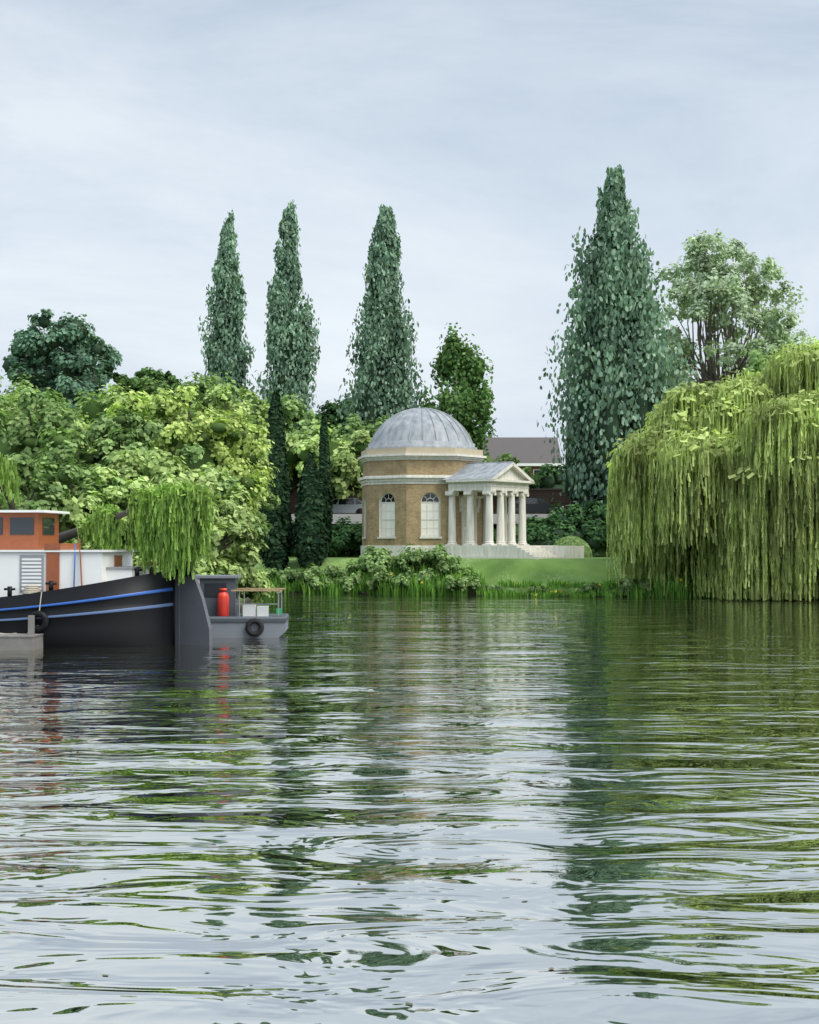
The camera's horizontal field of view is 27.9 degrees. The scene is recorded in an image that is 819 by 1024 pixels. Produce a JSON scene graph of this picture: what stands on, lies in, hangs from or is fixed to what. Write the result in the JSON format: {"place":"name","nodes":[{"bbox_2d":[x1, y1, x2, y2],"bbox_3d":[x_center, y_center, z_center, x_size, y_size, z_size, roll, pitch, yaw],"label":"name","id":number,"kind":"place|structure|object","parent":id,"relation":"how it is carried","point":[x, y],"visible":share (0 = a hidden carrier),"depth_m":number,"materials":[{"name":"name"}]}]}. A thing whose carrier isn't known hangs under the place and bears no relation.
{"place":"outdoors","nodes":[
{"label":"outdoors","id":0,"kind":"place"},
{"bbox_2d":[0,593,818,1023],"bbox_3d":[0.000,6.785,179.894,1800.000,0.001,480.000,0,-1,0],"label":"river water","id":1,"kind":"structure","parent":0,"point":[232,891],"depth_m":17.12,"materials":[{"name":"green liquid"}]},
{"bbox_2d":[0,615,43,650],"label":"dock","id":2,"kind":"object","parent":1,"relation":"in","point":[30,640],"visible":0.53,"depth_m":45.33,"materials":[{"name":"grey concrete"}]},
{"bbox_2d":[0,510,211,647],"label":"barge","id":3,"kind":"object","parent":1,"relation":"on","point":[70,595],"visible":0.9,"depth_m":47.21,"materials":[{"name":"black metal"}]},
{"bbox_2d":[196,575,288,637],"bbox_3d":[-7.041,3.154,52.968,6.250,2.240,2.715,0,-1,-2],"label":"workboat","id":4,"kind":"object","parent":1,"relation":"on","point":[220,594],"visible":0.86,"depth_m":52.10,"materials":[{"name":"grey metal"}]},
{"bbox_2d":[0,0,818,465],"label":"sky","id":5,"kind":"structure","parent":0,"point":[490,131],"materials":[{"name":"white"}]},
{"bbox_2d":[257,514,597,524],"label":"road","id":6,"kind":"structure","parent":0,"point":[354,518],"depth_m":121.22,"materials":[{"name":"grey asphalt"}]},
{"bbox_2d":[332,498,361,513],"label":"silver car","id":7,"kind":"object","parent":6,"relation":"on","point":[349,505],"visible":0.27,"depth_m":125.17,"materials":[{"name":"grey paint"}]},
{"bbox_2d":[507,497,562,513],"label":"dark car","id":8,"kind":"object","parent":6,"relation":"on","point":[537,505],"visible":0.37,"depth_m":123.17,"materials":[{"name":"grey paint"}]},
{"bbox_2d":[238,522,715,610],"bbox_3d":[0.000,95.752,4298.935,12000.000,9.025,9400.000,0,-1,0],"label":"ground","id":9,"kind":"structure","parent":0,"point":[573,570],"depth_m":100.40,"materials":[{"name":"green plant"}]},
{"bbox_2d":[0,396,36,437],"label":"island tree","id":10,"kind":"object","parent":9,"relation":"on","point":[8,426],"visible":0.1,"depth_m":71.62,"materials":[{"name":"green plant"}]},
{"bbox_2d":[0,370,38,405],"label":"tree","id":11,"kind":"object","parent":9,"relation":"on","point":[18,384],"visible":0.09,"depth_m":151.48,"materials":[{"name":"green plant"}]},
{"bbox_2d":[4,383,77,415],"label":"tree","id":12,"kind":"object","parent":9,"relation":"on","point":[12,409],"visible":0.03,"depth_m":144.02,"materials":[{"name":"green plant"}]},
{"bbox_2d":[0,453,87,549],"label":"island tree","id":13,"kind":"object","parent":9,"relation":"on","point":[41,494],"visible":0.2,"depth_m":56.62,"materials":[{"name":"green plant"}]},
{"bbox_2d":[0,385,101,464],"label":"island tree","id":14,"kind":"object","parent":9,"relation":"on","point":[23,438],"visible":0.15,"depth_m":66.48,"materials":[{"name":"green plant"}]},
{"bbox_2d":[2,308,125,421],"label":"dark tree","id":15,"kind":"object","parent":9,"relation":"on","point":[70,370],"visible":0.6,"depth_m":159.24,"materials":[{"name":"green plant"}]},
{"bbox_2d":[2,425,140,545],"bbox_3d":[-12.604,0.132,60.227,7.829,6.558,7.531,0,-1,0],"label":"island tree","id":16,"kind":"object","parent":9,"relation":"on","point":[60,461],"visible":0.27,"depth_m":58.01,"materials":[{"name":"green plant"}]},
{"bbox_2d":[28,387,125,425],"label":"tree","id":17,"kind":"object","parent":9,"relation":"on","point":[92,408],"visible":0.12,"depth_m":139.85,"materials":[{"name":"green plant"}]},
{"bbox_2d":[49,466,155,549],"bbox_3d":[-10.740,0.885,59.159,5.918,5.000,5.898,1,-2,-38],"label":"island tree","id":18,"kind":"object","parent":9,"relation":"on","point":[117,495],"visible":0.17,"depth_m":57.23,"materials":[{"name":"green plant"}]},
{"bbox_2d":[0,452,213,584],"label":"willow tree","id":19,"kind":"object","parent":9,"relation":"on","point":[167,522],"visible":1,"depth_m":47.61,"materials":[{"name":"green plant"}]},
{"bbox_2d":[78,380,140,417],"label":"tree","id":20,"kind":"object","parent":9,"relation":"on","point":[107,400],"visible":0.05,"depth_m":138.19,"materials":[{"name":"green plant"}]},
{"bbox_2d":[69,410,171,457],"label":"island tree","id":21,"kind":"object","parent":9,"relation":"on","point":[83,425],"visible":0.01,"depth_m":75.88,"materials":[{"name":"green plant"}]},
{"bbox_2d":[108,372,139,399],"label":"tree","id":22,"kind":"object","parent":9,"relation":"on","point":[116,376],"visible":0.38,"depth_m":164.77,"materials":[{"name":"green plant"}]},
{"bbox_2d":[74,406,204,479],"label":"island tree","id":23,"kind":"object","parent":9,"relation":"on","point":[116,431],"visible":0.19,"depth_m":68.76,"materials":[{"name":"green plant"}]},
{"bbox_2d":[127,367,182,396],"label":"tree","id":24,"kind":"object","parent":9,"relation":"on","point":[168,378],"visible":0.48,"depth_m":164.47,"materials":[{"name":"green plant"}]},
{"bbox_2d":[64,539,277,602],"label":"island bush","id":25,"kind":"object","parent":9,"relation":"on","point":[252,579],"visible":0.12,"depth_m":66.20,"materials":[{"name":"green plant"}]},
{"bbox_2d":[104,447,260,558],"bbox_3d":[-8.891,0.520,61.060,6.422,5.812,6.685,0,-1,-16],"label":"island tree","id":26,"kind":"object","parent":9,"relation":"on","point":[158,468],"visible":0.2,"depth_m":60.47,"materials":[{"name":"green plant"}]},
{"bbox_2d":[136,372,239,420],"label":"tree","id":27,"kind":"object","parent":9,"relation":"on","point":[203,384],"visible":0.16,"depth_m":135.93,"materials":[{"name":"green plant"}]},
{"bbox_2d":[120,494,259,580],"bbox_3d":[-7.931,1.362,57.974,4.776,4.080,5.192,1,-2,-43],"label":"island tree","id":28,"kind":"object","parent":9,"relation":"on","point":[227,514],"visible":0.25,"depth_m":57.24,"materials":[{"name":"green plant"}]},
{"bbox_2d":[106,385,279,511],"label":"island tree","id":29,"kind":"object","parent":9,"relation":"on","point":[209,434],"visible":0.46,"depth_m":76.68,"materials":[{"name":"green plant"}]},
{"bbox_2d":[181,384,274,515],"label":"island tree","id":30,"kind":"object","parent":9,"relation":"on","point":[220,399],"visible":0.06,"depth_m":83.40,"materials":[{"name":"green plant"}]},
{"bbox_2d":[197,210,261,402],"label":"poplar tree","id":31,"kind":"object","parent":9,"relation":"on","point":[225,352],"visible":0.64,"depth_m":149.45,"materials":[{"name":"green plant"}]},
{"bbox_2d":[216,476,268,569],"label":"island tree","id":32,"kind":"object","parent":9,"relation":"on","point":[260,529],"visible":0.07,"depth_m":65.08,"materials":[{"name":"green plant"}]},
{"bbox_2d":[210,385,295,483],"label":"tree","id":33,"kind":"object","parent":9,"relation":"on","point":[248,399],"visible":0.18,"depth_m":127.20,"materials":[{"name":"green plant"}]},
{"bbox_2d":[253,454,280,530],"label":"island tree","id":34,"kind":"object","parent":9,"relation":"on","point":[271,501],"visible":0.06,"depth_m":89.27,"materials":[{"name":"green plant"}]},
{"bbox_2d":[259,388,292,571],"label":"cypress tree","id":35,"kind":"object","parent":9,"relation":"on","point":[275,554],"visible":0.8,"depth_m":105.51,"materials":[{"name":"green plant"}]},
{"bbox_2d":[256,200,320,431],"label":"poplar tree","id":36,"kind":"object","parent":9,"relation":"on","point":[291,336],"visible":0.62,"depth_m":145.29,"materials":[{"name":"green plant"}]},
{"bbox_2d":[253,392,335,492],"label":"tree","id":37,"kind":"object","parent":9,"relation":"on","point":[294,410],"visible":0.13,"depth_m":129.15,"materials":[{"name":"green plant"}]},
{"bbox_2d":[292,454,330,566],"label":"cypress tree","id":38,"kind":"object","parent":9,"relation":"on","point":[311,541],"visible":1,"depth_m":104.84,"materials":[{"name":"green plant"}]},
{"bbox_2d":[318,411,333,557],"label":"cypress tree","id":39,"kind":"object","parent":9,"relation":"on","point":[324,466],"visible":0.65,"depth_m":111.85,"materials":[{"name":"green plant"}]},
{"bbox_2d":[285,425,371,554],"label":"tree","id":40,"kind":"object","parent":9,"relation":"on","point":[346,469],"visible":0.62,"depth_m":121.94,"materials":[{"name":"green plant"}]},
{"bbox_2d":[300,440,358,528],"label":"tree","id":41,"kind":"object","parent":9,"relation":"on","point":[342,443],"visible":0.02,"depth_m":125.27,"materials":[{"name":"green plant"}]},
{"bbox_2d":[308,395,353,437],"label":"tree","id":42,"kind":"object","parent":9,"relation":"on","point":[330,411],"visible":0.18,"depth_m":147.07,"materials":[{"name":"green plant"}]},
{"bbox_2d":[329,413,389,443],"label":"tree","id":43,"kind":"object","parent":9,"relation":"on","point":[350,429],"visible":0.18,"depth_m":129.06,"materials":[{"name":"green plant"}]},
{"bbox_2d":[334,204,433,431],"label":"poplar tree","id":44,"kind":"object","parent":9,"relation":"on","point":[383,384],"visible":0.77,"depth_m":137.24,"materials":[{"name":"green plant"}]},
{"bbox_2d":[260,489,580,513],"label":"garden wall","id":45,"kind":"structure","parent":9,"relation":"on","point":[547,495],"depth_m":130.46,"materials":[{"name":"brick"}]},
{"bbox_2d":[258,500,616,556],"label":"border bush","id":46,"kind":"object","parent":9,"relation":"on","point":[554,527],"visible":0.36,"depth_m":116.94,"materials":[{"name":"green plant"}]},
{"bbox_2d":[259,543,652,594],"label":"bank shrubs","id":47,"kind":"object","parent":9,"relation":"on","point":[370,559],"visible":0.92,"depth_m":100.52,"materials":[{"name":"green plant"}]},
{"bbox_2d":[420,322,496,455],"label":"birch tree","id":48,"kind":"object","parent":9,"relation":"on","point":[466,400],"visible":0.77,"depth_m":135.69,"materials":[{"name":"green plant"}]},
{"bbox_2d":[358,408,583,558],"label":"temple","id":49,"kind":"structure","parent":9,"relation":"on","point":[428,479],"depth_m":106.46,"materials":[{"name":"brick"}]},
{"bbox_2d":[472,424,497,436],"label":"tree","id":50,"kind":"object","parent":9,"relation":"on","point":[492,433],"visible":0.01,"depth_m":169.74,"materials":[{"name":"green plant"}]},
{"bbox_2d":[482,453,540,513],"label":"tree","id":51,"kind":"object","parent":9,"relation":"on","point":[508,457],"visible":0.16,"depth_m":127.78,"materials":[{"name":"green plant"}]},
{"bbox_2d":[483,437,560,474],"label":"house","id":52,"kind":"structure","parent":9,"relation":"on","point":[534,453],"depth_m":154.14,"materials":[{"name":"brick"}]},
{"bbox_2d":[251,560,818,598],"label":"reeds","id":53,"kind":"object","parent":9,"relation":"on","point":[430,588],"visible":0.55,"depth_m":98.24,"materials":[{"name":"green plant"}]},
{"bbox_2d":[529,462,564,488],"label":"tree","id":54,"kind":"object","parent":9,"relation":"on","point":[552,481],"visible":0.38,"depth_m":138.98,"materials":[{"name":"green plant"}]},
{"bbox_2d":[553,536,592,557],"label":"clipped bush","id":55,"kind":"object","parent":9,"relation":"on","point":[570,541],"visible":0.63,"depth_m":112.18,"materials":[{"name":"green plant"}]},
{"bbox_2d":[537,164,702,512],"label":"poplar tree","id":56,"kind":"object","parent":9,"relation":"on","point":[619,367],"visible":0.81,"depth_m":123.86,"materials":[{"name":"green plant"}]},
{"bbox_2d":[605,336,818,601],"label":"willow tree","id":57,"kind":"object","parent":9,"relation":"on","point":[719,482],"visible":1,"depth_m":89.41,"materials":[{"name":"green plant"}]},
{"bbox_2d":[654,229,808,394],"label":"pale tree","id":58,"kind":"object","parent":9,"relation":"on","point":[712,281],"visible":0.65,"depth_m":160.23,"materials":[{"name":"green plant"}]},
{"bbox_2d":[738,335,816,376],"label":"tree","id":59,"kind":"object","parent":9,"relation":"on","point":[757,359],"visible":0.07,"depth_m":147.56,"materials":[{"name":"green plant"}]}
]}

